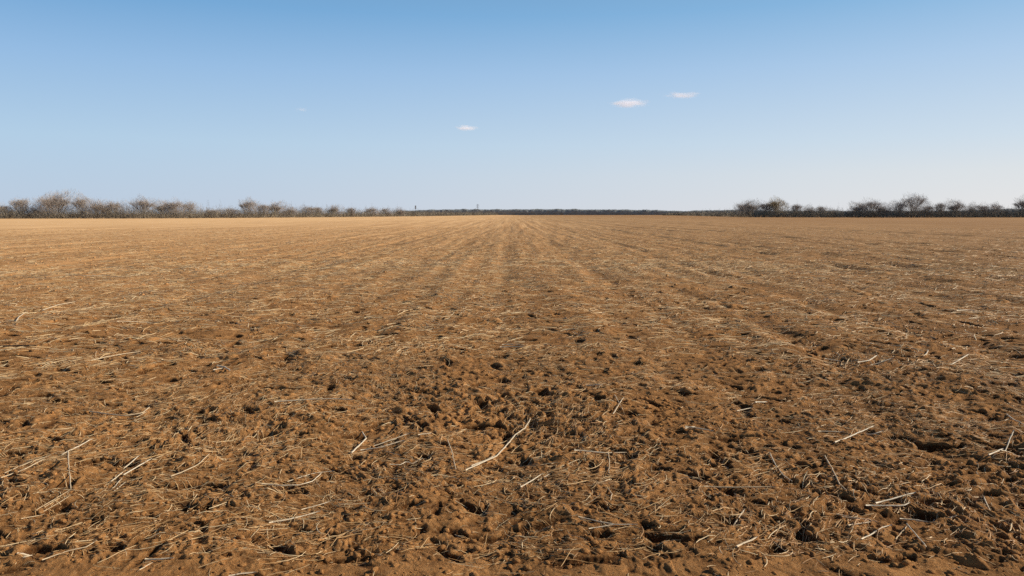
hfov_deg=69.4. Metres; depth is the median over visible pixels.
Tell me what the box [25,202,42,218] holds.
bare tree
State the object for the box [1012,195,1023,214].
bare tree
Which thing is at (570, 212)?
tree line
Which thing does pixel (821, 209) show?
bare tree
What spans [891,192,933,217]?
bare tree
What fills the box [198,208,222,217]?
bare tree
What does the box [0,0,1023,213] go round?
sky
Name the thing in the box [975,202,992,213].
bare tree
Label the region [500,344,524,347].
straw stalk
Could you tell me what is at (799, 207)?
bare tree
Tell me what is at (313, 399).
straw stalk
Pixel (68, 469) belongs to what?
straw stalk
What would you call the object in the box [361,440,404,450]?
straw stalk
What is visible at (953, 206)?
bare tree
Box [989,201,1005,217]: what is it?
bare tree
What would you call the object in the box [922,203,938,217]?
bare tree
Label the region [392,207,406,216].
bare tree
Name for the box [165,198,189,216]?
bare tree
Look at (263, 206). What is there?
bare tree
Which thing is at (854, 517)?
straw stalk
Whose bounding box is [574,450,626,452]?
straw stalk
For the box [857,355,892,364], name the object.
straw stalk
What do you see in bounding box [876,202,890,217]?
bare tree
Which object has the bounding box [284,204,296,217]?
bare tree
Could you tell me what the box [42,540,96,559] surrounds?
straw stalk
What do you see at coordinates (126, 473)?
straw stalk
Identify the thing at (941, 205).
bare tree
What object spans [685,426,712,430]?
straw stalk
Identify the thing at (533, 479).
straw stalk
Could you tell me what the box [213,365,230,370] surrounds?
straw stalk
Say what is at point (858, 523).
straw stalk
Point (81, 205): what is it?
bare tree
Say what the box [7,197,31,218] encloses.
bare tree
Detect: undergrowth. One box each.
[0,199,497,218]
[662,201,1023,217]
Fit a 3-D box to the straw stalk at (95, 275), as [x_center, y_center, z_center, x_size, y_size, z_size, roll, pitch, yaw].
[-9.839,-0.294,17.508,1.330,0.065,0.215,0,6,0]
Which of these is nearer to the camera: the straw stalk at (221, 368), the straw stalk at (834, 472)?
the straw stalk at (834, 472)
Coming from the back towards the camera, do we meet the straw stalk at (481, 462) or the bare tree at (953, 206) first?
the bare tree at (953, 206)
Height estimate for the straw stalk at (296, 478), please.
0.030 m
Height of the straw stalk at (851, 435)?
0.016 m
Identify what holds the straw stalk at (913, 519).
on the field
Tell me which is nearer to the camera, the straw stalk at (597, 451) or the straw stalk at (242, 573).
the straw stalk at (242, 573)
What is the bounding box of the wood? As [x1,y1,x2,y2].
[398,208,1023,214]
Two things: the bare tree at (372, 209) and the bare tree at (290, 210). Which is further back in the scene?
the bare tree at (372, 209)
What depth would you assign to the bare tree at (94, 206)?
251.40 m
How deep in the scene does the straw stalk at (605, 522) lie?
3.58 m
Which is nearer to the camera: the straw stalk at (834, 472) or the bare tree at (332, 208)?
the straw stalk at (834, 472)
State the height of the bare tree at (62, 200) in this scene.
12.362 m
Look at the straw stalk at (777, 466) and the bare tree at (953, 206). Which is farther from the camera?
the bare tree at (953, 206)
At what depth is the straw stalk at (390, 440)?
4.99 m
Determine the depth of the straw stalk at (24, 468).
4.46 m
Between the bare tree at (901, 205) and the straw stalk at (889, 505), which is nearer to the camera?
the straw stalk at (889, 505)
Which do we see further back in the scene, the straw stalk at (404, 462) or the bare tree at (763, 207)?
the bare tree at (763, 207)
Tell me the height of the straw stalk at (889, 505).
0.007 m
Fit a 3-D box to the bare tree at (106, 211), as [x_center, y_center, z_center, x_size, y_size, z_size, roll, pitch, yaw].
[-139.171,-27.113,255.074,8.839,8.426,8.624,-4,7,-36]
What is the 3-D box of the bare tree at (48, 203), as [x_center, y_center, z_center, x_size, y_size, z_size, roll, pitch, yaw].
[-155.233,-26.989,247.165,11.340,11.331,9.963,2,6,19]
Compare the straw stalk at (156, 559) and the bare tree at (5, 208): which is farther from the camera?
the bare tree at (5, 208)
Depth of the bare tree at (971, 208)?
322.69 m
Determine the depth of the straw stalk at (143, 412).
5.62 m
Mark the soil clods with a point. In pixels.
(596, 542)
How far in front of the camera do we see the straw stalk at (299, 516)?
3.75 m
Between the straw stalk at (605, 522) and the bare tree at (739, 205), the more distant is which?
the bare tree at (739, 205)
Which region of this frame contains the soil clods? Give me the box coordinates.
[0,238,1023,575]
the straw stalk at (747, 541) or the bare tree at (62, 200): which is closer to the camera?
the straw stalk at (747, 541)
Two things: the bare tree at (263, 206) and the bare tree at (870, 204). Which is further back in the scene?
the bare tree at (870, 204)
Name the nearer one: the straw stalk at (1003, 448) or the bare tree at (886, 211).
the straw stalk at (1003, 448)
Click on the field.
(468, 370)
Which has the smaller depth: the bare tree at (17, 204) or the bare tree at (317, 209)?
the bare tree at (17, 204)
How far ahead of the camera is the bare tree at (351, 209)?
369.04 m
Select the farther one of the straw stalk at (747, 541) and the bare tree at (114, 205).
the bare tree at (114, 205)
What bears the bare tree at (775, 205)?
on the field
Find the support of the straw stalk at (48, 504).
on the field
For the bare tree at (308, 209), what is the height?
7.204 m
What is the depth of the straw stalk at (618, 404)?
5.66 m
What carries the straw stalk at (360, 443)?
on the field
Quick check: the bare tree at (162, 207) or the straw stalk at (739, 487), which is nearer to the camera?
the straw stalk at (739, 487)
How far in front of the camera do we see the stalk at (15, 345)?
8.23 m
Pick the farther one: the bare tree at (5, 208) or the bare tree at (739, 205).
the bare tree at (739, 205)
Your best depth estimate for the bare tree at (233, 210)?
283.47 m
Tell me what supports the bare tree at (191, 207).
on the field
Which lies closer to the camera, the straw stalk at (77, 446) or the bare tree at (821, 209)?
the straw stalk at (77, 446)
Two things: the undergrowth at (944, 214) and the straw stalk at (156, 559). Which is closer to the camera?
the straw stalk at (156, 559)
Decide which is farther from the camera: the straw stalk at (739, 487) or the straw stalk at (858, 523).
the straw stalk at (739, 487)
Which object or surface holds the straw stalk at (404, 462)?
on the field
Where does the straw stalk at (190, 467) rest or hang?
on the field
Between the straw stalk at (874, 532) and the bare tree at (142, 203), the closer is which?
the straw stalk at (874, 532)
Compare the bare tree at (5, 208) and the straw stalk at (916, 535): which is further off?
the bare tree at (5, 208)
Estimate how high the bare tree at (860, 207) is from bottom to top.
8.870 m
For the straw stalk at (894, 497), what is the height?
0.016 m
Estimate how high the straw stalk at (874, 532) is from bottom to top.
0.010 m
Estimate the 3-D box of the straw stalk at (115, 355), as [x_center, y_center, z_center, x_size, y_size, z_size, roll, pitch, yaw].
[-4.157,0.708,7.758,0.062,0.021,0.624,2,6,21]
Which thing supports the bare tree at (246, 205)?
on the field
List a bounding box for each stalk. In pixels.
[0,345,36,346]
[0,455,50,477]
[21,490,69,518]
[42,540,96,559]
[61,439,92,454]
[67,451,70,489]
[76,275,117,276]
[89,407,149,416]
[93,351,141,359]
[110,458,151,490]
[139,557,173,569]
[171,454,208,476]
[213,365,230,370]
[229,572,255,575]
[261,471,331,485]
[269,501,329,522]
[274,398,352,401]
[350,431,366,452]
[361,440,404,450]
[370,433,409,446]
[389,458,421,464]
[465,418,530,470]
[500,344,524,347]
[520,473,550,487]
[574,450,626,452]
[578,516,637,528]
[613,394,623,413]
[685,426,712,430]
[706,486,775,487]
[736,536,757,546]
[769,452,791,480]
[824,455,846,489]
[834,426,872,442]
[837,514,877,521]
[848,521,871,525]
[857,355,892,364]
[861,524,891,539]
[865,502,910,505]
[875,492,915,503]
[900,518,926,521]
[906,523,926,546]
[988,430,1013,454]
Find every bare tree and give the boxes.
[0,201,14,215]
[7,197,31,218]
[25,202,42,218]
[29,193,63,218]
[38,187,79,214]
[71,194,93,217]
[80,198,109,218]
[97,199,118,217]
[105,200,130,218]
[127,193,157,217]
[152,198,173,217]
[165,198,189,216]
[179,200,202,217]
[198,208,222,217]
[220,207,241,217]
[239,197,260,217]
[255,204,272,217]
[268,200,286,217]
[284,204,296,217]
[294,205,316,216]
[312,206,323,216]
[324,205,343,216]
[346,206,354,216]
[364,206,382,216]
[380,207,393,216]
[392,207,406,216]
[733,201,750,214]
[738,198,758,213]
[751,201,770,215]
[765,195,791,216]
[790,204,802,214]
[803,205,817,214]
[816,206,825,217]
[848,201,870,217]
[857,197,890,215]
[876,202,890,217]
[886,199,907,217]
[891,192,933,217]
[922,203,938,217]
[933,202,946,214]
[943,199,969,217]
[963,202,976,217]
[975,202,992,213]
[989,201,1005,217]
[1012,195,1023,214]
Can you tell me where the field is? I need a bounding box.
[0,214,1023,575]
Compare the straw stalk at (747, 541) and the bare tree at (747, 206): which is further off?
the bare tree at (747, 206)
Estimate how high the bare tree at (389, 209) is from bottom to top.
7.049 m
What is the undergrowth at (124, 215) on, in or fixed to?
on the field
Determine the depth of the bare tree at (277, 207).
305.77 m
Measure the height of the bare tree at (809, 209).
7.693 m

